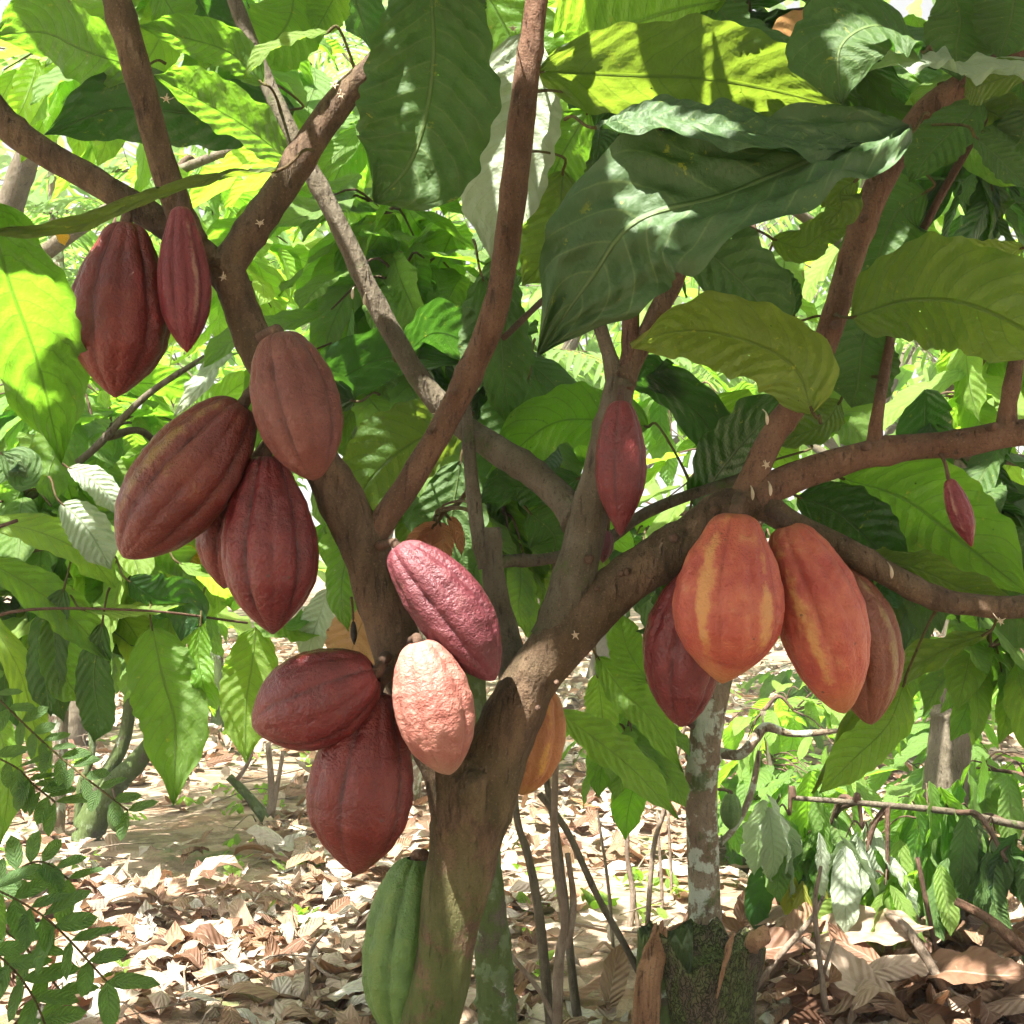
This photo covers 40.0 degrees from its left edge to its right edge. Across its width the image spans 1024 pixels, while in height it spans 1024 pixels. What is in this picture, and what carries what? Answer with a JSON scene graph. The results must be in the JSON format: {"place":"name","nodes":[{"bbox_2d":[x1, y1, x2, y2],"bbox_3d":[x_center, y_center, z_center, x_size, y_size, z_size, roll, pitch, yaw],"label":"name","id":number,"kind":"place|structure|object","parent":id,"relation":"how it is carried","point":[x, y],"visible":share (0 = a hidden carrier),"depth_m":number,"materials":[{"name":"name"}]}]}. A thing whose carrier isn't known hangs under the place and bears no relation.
{"place":"outdoors","nodes":[
{"label":"outdoors","id":0,"kind":"place"},
{"bbox_2d":[0,516,1023,1023],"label":"ground","id":1,"kind":"structure","parent":0,"point":[162,826],"depth_m":5.08,"materials":[{"name":"soil"}]},
{"bbox_2d":[0,179,159,389],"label":"cacao tree","id":2,"kind":"object","parent":1,"relation":"on","point":[35,197],"visible":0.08,"depth_m":7.53,"materials":[{"name":"green plant"}]},
{"bbox_2d":[0,670,160,1023],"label":"pinnate shrub","id":3,"kind":"object","parent":1,"relation":"on","point":[25,931],"visible":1,"depth_m":1.94,"materials":[{"name":"green plant"}]},
{"bbox_2d":[0,355,244,725],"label":"cacao tree","id":4,"kind":"object","parent":1,"relation":"on","point":[101,438],"visible":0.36,"depth_m":2.61,"materials":[{"name":"green plant"}]},
{"bbox_2d":[188,545,201,564],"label":"pod","id":5,"kind":"object","parent":4,"relation":"attached to","point":[195,559],"visible":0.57,"depth_m":2.60,"materials":[{"name":"yellow plant"}]},
{"bbox_2d":[8,600,251,841],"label":"cacao tree","id":6,"kind":"object","parent":1,"relation":"on","point":[131,767],"visible":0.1,"depth_m":5.27,"materials":[{"name":"green plant"}]},
{"bbox_2d":[107,788,123,831],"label":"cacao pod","id":7,"kind":"object","parent":6,"relation":"hanging from","point":[111,826],"visible":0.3,"depth_m":5.19,"materials":[{"name":"green plant"}]},
{"bbox_2d":[0,166,301,409],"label":"cacao tree","id":8,"kind":"object","parent":1,"relation":"on","point":[233,360],"visible":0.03,"depth_m":9.90,"materials":[{"name":"green plant"}]},
{"bbox_2d":[0,47,329,838],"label":"shade tree","id":9,"kind":"object","parent":1,"relation":"on","point":[54,209],"visible":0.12,"depth_m":5.36,"materials":[{"name":"green plant"}]},
{"bbox_2d":[0,33,331,745],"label":"cacao tree","id":10,"kind":"object","parent":1,"relation":"on","point":[75,727],"visible":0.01,"depth_m":7.33,"materials":[{"name":"green plant"}]},
{"bbox_2d":[86,334,308,732],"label":"cacao tree","id":11,"kind":"object","parent":1,"relation":"on","point":[218,660],"visible":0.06,"depth_m":7.96,"materials":[{"name":"green plant"}]},
{"bbox_2d":[0,0,408,451],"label":"cacao tree","id":12,"kind":"object","parent":1,"relation":"on","point":[34,93],"visible":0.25,"depth_m":3.19,"materials":[{"name":"green plant"}]},
{"bbox_2d":[0,351,433,844],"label":"cacao sapling","id":13,"kind":"object","parent":1,"relation":"on","point":[176,694],"visible":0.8,"depth_m":2.25,"materials":[{"name":"green plant"}]},
{"bbox_2d":[226,742,284,826],"bbox_3d":[-1.020,1.109,5.600,0.236,0.389,0.086,0,0,0],"label":"cut shrub","id":14,"kind":"object","parent":1,"relation":"on","point":[259,809],"visible":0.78,"depth_m":5.59,"materials":[{"name":"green plant"}]},
{"bbox_2d":[164,9,576,537],"bbox_3d":[-0.823,-0.898,9.049,3.080,4.376,3.341,0,0,12],"label":"cacao tree","id":15,"kind":"object","parent":1,"relation":"on","point":[230,368],"depth_m":9.18,"materials":[{"name":"green plant"}]},
{"bbox_2d":[195,172,634,1023],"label":"cacao tree","id":16,"kind":"object","parent":1,"relation":"on","point":[427,264],"visible":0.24,"depth_m":2.55,"materials":[{"name":"green plant"}]},
{"bbox_2d":[268,21,619,805],"bbox_3d":[-0.377,-0.390,5.833,2.361,3.273,1.392,0,0,38],"label":"shade tree","id":17,"kind":"object","parent":1,"relation":"on","point":[580,359],"visible":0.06,"depth_m":5.87,"materials":[{"name":"green plant"}]},
{"bbox_2d":[267,207,684,641],"bbox_3d":[-0.092,-0.717,8.362,3.106,3.979,3.079,0,0,0],"label":"cacao tree","id":18,"kind":"object","parent":1,"relation":"on","point":[592,345],"visible":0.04,"depth_m":7.64,"materials":[{"name":"green plant"}]},
{"bbox_2d":[0,0,1023,1023],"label":"cacao tree","id":19,"kind":"object","parent":1,"relation":"on","point":[495,135],"visible":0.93,"depth_m":1.64,"materials":[{"name":"green plant"}]},
{"bbox_2d":[55,234,69,245],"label":"pod","id":20,"kind":"object","parent":19,"relation":"attached to","point":[63,239],"visible":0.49,"depth_m":2.30,"materials":[{"name":"yellow plant"}]},
{"bbox_2d":[71,210,170,397],"bbox_3d":[-0.451,-0.248,1.620,0.113,0.233,0.116,0,0,0],"label":"cacao pod","id":21,"kind":"object","parent":19,"relation":"hanging from","point":[125,333],"visible":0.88,"depth_m":1.58,"materials":[{"name":"red plant"}]},
{"bbox_2d":[157,192,211,351],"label":"cacao pod","id":22,"kind":"object","parent":19,"relation":"hanging from","point":[184,287],"visible":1,"depth_m":1.58,"materials":[{"name":"red plant"}]},
{"bbox_2d":[114,386,256,559],"bbox_3d":[-0.367,-0.049,1.585,0.158,0.205,0.115,0,0,0],"label":"cacao pod","id":23,"kind":"object","parent":19,"relation":"hanging from","point":[182,479],"visible":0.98,"depth_m":1.55,"materials":[{"name":"brown plant"}]},
{"bbox_2d":[195,441,263,588],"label":"cacao pod","id":24,"kind":"object","parent":19,"relation":"hanging from","point":[208,544],"visible":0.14,"depth_m":1.63,"materials":[{"name":"red plant"}]},
{"bbox_2d":[221,443,318,633],"bbox_3d":[-0.274,0.020,1.600,0.108,0.237,0.112,0,0,0],"label":"cacao pod","id":25,"kind":"object","parent":19,"relation":"hanging from","point":[269,551],"visible":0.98,"depth_m":1.56,"materials":[{"name":"red plant"}]},
{"bbox_2d":[249,324,343,480],"bbox_3d":[-0.251,-0.121,1.556,0.131,0.174,0.098,0,0,23],"label":"cacao pod","id":26,"kind":"object","parent":19,"relation":"hanging from","point":[297,412],"visible":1,"depth_m":1.52,"materials":[{"name":"brown plant"}]},
{"bbox_2d":[251,648,391,750],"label":"cacao pod","id":27,"kind":"object","parent":19,"relation":"hanging from","point":[316,699],"visible":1,"depth_m":1.52,"materials":[{"name":"red plant"}]},
{"bbox_2d":[350,596,356,644],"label":"cacao pod","id":28,"kind":"object","parent":19,"relation":"hanging from","point":[353,631],"visible":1,"depth_m":1.66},
{"bbox_2d":[306,665,413,874],"bbox_3d":[-0.171,0.292,1.589,0.122,0.235,0.121,0,0,0],"label":"cacao pod","id":29,"kind":"object","parent":19,"relation":"hanging from","point":[359,793],"visible":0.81,"depth_m":1.55,"materials":[{"name":"red plant"}]},
{"bbox_2d":[361,849,428,1023],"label":"cacao pod","id":30,"kind":"object","parent":19,"relation":"hanging from","point":[390,946],"visible":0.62,"depth_m":1.65,"materials":[{"name":"green plant"}]},
{"bbox_2d":[392,633,475,774],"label":"cacao pod","id":31,"kind":"object","parent":19,"relation":"hanging from","point":[433,703],"visible":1,"depth_m":1.51,"materials":[{"name":"pink plant"}]},
{"bbox_2d":[375,538,501,680],"bbox_3d":[-0.085,0.109,1.577,0.147,0.160,0.091,0,0,0],"label":"cacao pod","id":32,"kind":"object","parent":19,"relation":"hanging from","point":[446,602],"visible":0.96,"depth_m":1.54,"materials":[{"name":"plant"}]},
{"bbox_2d":[519,692,565,794],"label":"cacao pod","id":33,"kind":"object","parent":19,"relation":"hanging from","point":[544,758],"visible":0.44,"depth_m":1.73,"materials":[{"name":"orange plant"}]},
{"bbox_2d":[600,517,613,562],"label":"cacao pod","id":34,"kind":"object","parent":19,"relation":"hanging from","point":[608,547],"visible":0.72,"depth_m":1.73,"materials":[{"name":"brown plant"}]},
{"bbox_2d":[595,385,646,535],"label":"cacao pod","id":35,"kind":"object","parent":19,"relation":"hanging from","point":[620,466],"visible":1,"depth_m":1.59,"materials":[{"name":"red plant"}]},
{"bbox_2d":[642,575,717,726],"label":"cacao pod","id":36,"kind":"object","parent":19,"relation":"hanging from","point":[682,683],"visible":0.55,"depth_m":1.60,"materials":[{"name":"red plant"}]},
{"bbox_2d":[672,492,784,683],"bbox_3d":[0.239,0.083,1.558,0.122,0.212,0.129,0,0,0],"label":"cacao pod","id":37,"kind":"object","parent":19,"relation":"hanging from","point":[728,605],"visible":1,"depth_m":1.51,"materials":[{"name":"orange plant"}]},
{"bbox_2d":[767,506,870,713],"bbox_3d":[0.348,0.111,1.600,0.116,0.236,0.103,0,0,0],"label":"cacao pod","id":38,"kind":"object","parent":19,"relation":"hanging from","point":[825,636],"visible":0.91,"depth_m":1.56,"materials":[{"name":"orange plant"}]},
{"bbox_2d":[848,566,904,724],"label":"cacao pod","id":39,"kind":"object","parent":19,"relation":"hanging from","point":[876,696],"visible":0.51,"depth_m":1.63,"materials":[{"name":"orange plant"}]},
{"bbox_2d":[939,452,974,546],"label":"cacao pod","id":40,"kind":"object","parent":19,"relation":"hanging from","point":[959,511],"visible":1,"depth_m":1.61,"materials":[{"name":"red plant"}]},
{"bbox_2d":[0,630,1023,1023],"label":"leaf litter","id":41,"kind":"object","parent":1,"relation":"on","point":[900,968],"visible":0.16,"depth_m":3.97,"materials":[{"name":"beige plant"}]},
{"bbox_2d":[175,987,223,997],"bbox_3d":[-0.790,1.218,3.551,0.157,0.028,0.058,0,0,9],"label":"dry leaf","id":42,"kind":"object","parent":41,"relation":"on","point":[214,992],"visible":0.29,"depth_m":3.56,"materials":[{"name":"beige plant"}]},
{"bbox_2d":[305,928,341,999],"bbox_3d":[-0.457,1.128,3.428,0.108,0.219,0.046,0,0,45],"label":"stick","id":43,"kind":"object","parent":41,"relation":"on","point":[309,959],"visible":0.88,"depth_m":3.44,"materials":[{"name":"brown wood"}]},
{"bbox_2d":[513,799,551,1023],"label":"stick","id":44,"kind":"object","parent":41,"relation":"on","point":[544,966],"visible":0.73,"depth_m":3.14,"materials":[{"name":"brown plant"}]},
{"bbox_2d":[512,953,552,1021],"bbox_3d":[0.051,1.048,3.000,0.200,0.363,0.012,0,0,0],"label":"stick","id":45,"kind":"object","parent":41,"relation":"on","point":[528,976],"visible":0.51,"depth_m":3.00,"materials":[{"name":"brown wood"}]},
{"bbox_2d":[544,778,581,1016],"bbox_3d":[0.117,0.817,3.300,0.127,0.836,0.025,0,0,0],"label":"stick","id":46,"kind":"object","parent":41,"relation":"on","point":[573,989],"visible":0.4,"depth_m":3.29,"materials":[{"name":"brown plant"}]},
{"bbox_2d":[537,792,636,972],"bbox_3d":[0.225,0.936,3.200,0.339,0.602,0.016,0,0,0],"label":"stick","id":47,"kind":"object","parent":41,"relation":"on","point":[563,825],"visible":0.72,"depth_m":3.19,"materials":[{"name":"brown plant"}]},
{"bbox_2d":[596,810,614,947],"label":"stick","id":48,"kind":"object","parent":41,"relation":"on","point":[607,881],"visible":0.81,"depth_m":3.80,"materials":[{"name":"brown wood"}]},
{"bbox_2d":[645,726,686,925],"bbox_3d":[0.441,0.896,4.000,0.137,0.680,0.016,0,0,0],"label":"stick","id":49,"kind":"object","parent":41,"relation":"on","point":[651,865],"visible":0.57,"depth_m":3.99,"materials":[{"name":"brown wood"}]},
{"bbox_2d":[765,927,811,960],"bbox_3d":[0.611,1.037,3.332,0.258,0.090,0.091,0,0,-14],"label":"dry leaf","id":50,"kind":"object","parent":41,"relation":"on","point":[780,937],"visible":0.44,"depth_m":3.35,"materials":[{"name":"brown plant"}]},
{"bbox_2d":[758,895,826,989],"bbox_3d":[0.654,1.032,3.300,0.242,0.267,0.018,0,0,0],"label":"stick","id":51,"kind":"object","parent":41,"relation":"on","point":[784,950],"visible":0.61,"depth_m":3.29,"materials":[{"name":"brown wood"}]},
{"bbox_2d":[785,902,825,933],"bbox_3d":[0.750,1.037,3.558,0.074,0.075,0.200,0,0,37],"label":"dry leaf","id":52,"kind":"object","parent":41,"relation":"on","point":[798,917],"visible":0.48,"depth_m":3.55,"materials":[{"name":"beige plant"}]},
{"bbox_2d":[812,866,835,1011],"bbox_3d":[0.688,0.940,3.100,0.053,0.321,0.015,0,0,0],"label":"stick","id":53,"kind":"object","parent":41,"relation":"on","point":[822,969],"visible":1,"depth_m":3.10,"materials":[{"name":"brown wood"}]},
{"bbox_2d":[797,941,896,1004],"bbox_3d":[0.761,1.058,3.246,0.085,0.101,0.251,0,0,-41],"label":"dry leaf","id":54,"kind":"object","parent":41,"relation":"on","point":[853,969],"visible":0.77,"depth_m":3.24,"materials":[{"name":"brown plant"}]},
{"bbox_2d":[810,904,932,945],"bbox_3d":[0.857,1.039,3.478,0.332,0.116,0.117,0,0,31],"label":"dry leaf","id":55,"kind":"object","parent":41,"relation":"on","point":[886,932],"visible":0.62,"depth_m":3.47,"materials":[{"name":"beige plant"}]},
{"bbox_2d":[883,912,951,997],"bbox_3d":[0.964,1.066,3.392,0.042,0.164,0.234,0,0,-27],"label":"stick","id":56,"kind":"object","parent":41,"relation":"on","point":[919,947],"visible":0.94,"depth_m":3.36,"materials":[{"name":"brown wood"}]},
{"bbox_2d":[915,857,937,952],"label":"stick","id":57,"kind":"object","parent":41,"relation":"on","point":[926,903],"visible":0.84,"depth_m":3.50,"materials":[{"name":"brown wood"}]},
{"bbox_2d":[914,946,1023,984],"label":"dry leaf","id":58,"kind":"object","parent":41,"relation":"on","point":[974,964],"visible":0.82,"depth_m":3.27,"materials":[{"name":"brown plant"}]},
{"bbox_2d":[954,897,1023,955],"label":"fallen branch","id":59,"kind":"object","parent":41,"relation":"on","point":[1007,935],"visible":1,"depth_m":3.43,"materials":[{"name":"brown plant"}]},
{"bbox_2d":[0,681,1023,979],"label":"ground weeds","id":60,"kind":"object","parent":1,"relation":"on","point":[586,897],"visible":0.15,"depth_m":4.80,"materials":[{"name":"green plant"}]},
{"bbox_2d":[0,0,1023,595],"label":"wood","id":61,"kind":"object","parent":1,"relation":"on","point":[914,8],"visible":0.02,"depth_m":14.14,"materials":[{"name":"green plant"}]},
{"bbox_2d":[3,717,1021,1023],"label":"fallen twigs","id":62,"kind":"object","parent":1,"relation":"on","point":[343,867],"depth_m":4.25,"materials":[{"name":"brown wood"}]},
{"bbox_2d":[550,764,576,1023],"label":"stick","id":63,"kind":"object","parent":1,"relation":"on","point":[567,926],"visible":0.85,"depth_m":2.99,"materials":[{"name":"brown wood"}]},
{"bbox_2d":[624,833,639,926],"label":"stick","id":64,"kind":"object","parent":1,"relation":"on","point":[632,916],"visible":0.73,"depth_m":4.19,"materials":[{"name":"brown wood"}]},
{"bbox_2d":[475,223,832,678],"bbox_3d":[1.009,-1.105,10.392,3.683,4.812,3.723,0,0,-37],"label":"cacao tree","id":65,"kind":"object","parent":1,"relation":"on","point":[602,649],"visible":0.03,"depth_m":10.39,"materials":[{"name":"green plant"}]},
{"bbox_2d":[656,810,663,907],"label":"stick","id":66,"kind":"object","parent":1,"relation":"on","point":[660,870],"visible":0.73,"depth_m":4.40,"materials":[{"name":"brown wood"}]},
{"bbox_2d":[667,811,672,895],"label":"stick","id":67,"kind":"object","parent":1,"relation":"on","point":[670,853],"visible":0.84,"depth_m":4.60,"materials":[{"name":"brown wood"}]},
{"bbox_2d":[350,0,1023,923],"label":"cacao tree","id":68,"kind":"object","parent":1,"relation":"on","point":[980,202],"visible":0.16,"depth_m":2.61,"materials":[{"name":"green plant"}]},
{"bbox_2d":[560,338,837,924],"bbox_3d":[0.415,0.410,3.281,0.711,1.663,0.805,0,0,0],"label":"cacao tree","id":69,"kind":"object","parent":1,"relation":"on","point":[693,790],"visible":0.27,"depth_m":3.25,"materials":[{"name":"green plant"}]},
{"bbox_2d":[718,788,741,828],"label":"cacao pod","id":70,"kind":"object","parent":69,"relation":"hanging from","point":[730,811],"visible":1,"depth_m":3.31,"materials":[{"name":"green plant"}]},
{"bbox_2d":[631,916,770,1023],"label":"tree stump","id":71,"kind":"object","parent":1,"relation":"on","point":[690,971],"visible":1,"depth_m":2.99,"materials":[{"name":"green plant"}]},
{"bbox_2d":[599,179,939,779],"bbox_3d":[1.437,-0.229,6.200,2.175,2.924,1.710,0,0,0],"label":"shade tree","id":72,"kind":"object","parent":1,"relation":"on","point":[701,369],"visible":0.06,"depth_m":6.52,"materials":[{"name":"green plant"}]},
{"bbox_2d":[744,636,826,756],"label":"cacao sapling","id":73,"kind":"object","parent":1,"relation":"on","point":[767,678],"visible":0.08,"depth_m":7.13,"materials":[{"name":"green plant"}]},
{"bbox_2d":[593,20,1020,481],"bbox_3d":[1.962,-0.698,8.403,3.482,3.943,2.885,0,0,-37],"label":"cacao tree","id":74,"kind":"object","parent":1,"relation":"on","point":[831,443],"visible":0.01,"depth_m":8.17,"materials":[{"name":"green plant"}]},
{"bbox_2d":[717,680,906,868],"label":"cacao sapling","id":75,"kind":"object","parent":1,"relation":"on","point":[778,776],"visible":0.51,"depth_m":4.87,"materials":[{"name":"green plant"}]},
{"bbox_2d":[671,208,1017,481],"bbox_3d":[2.138,-0.769,9.088,3.214,4.127,3.410,0,0,-11],"label":"cacao tree","id":76,"kind":"object","parent":1,"relation":"on","point":[904,376],"visible":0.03,"depth_m":9.23,"materials":[{"name":"green plant"}]},
{"bbox_2d":[740,751,1023,955],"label":"cacao sapling","id":77,"kind":"object","parent":1,"relation":"on","point":[948,841],"visible":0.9,"depth_m":3.63,"materials":[{"name":"green plant"}]},
{"bbox_2d":[864,651,1023,813],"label":"cacao sapling","id":78,"kind":"object","parent":1,"relation":"on","point":[915,745],"visible":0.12,"depth_m":5.31,"materials":[{"name":"green plant"}]},
{"bbox_2d":[870,252,1023,749],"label":"cacao tree","id":79,"kind":"object","parent":1,"relation":"on","point":[974,678],"visible":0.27,"depth_m":2.62,"materials":[{"name":"green plant"}]},
{"bbox_2d":[894,344,1023,476],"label":"cacao tree","id":80,"kind":"object","parent":1,"relation":"on","point":[917,364],"visible":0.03,"depth_m":10.90,"materials":[{"name":"green plant"}]},
{"bbox_2d":[0,0,1023,513],"label":"sky","id":81,"kind":"structure","parent":0,"point":[901,5],"materials":[{"name":"white"}]}
]}

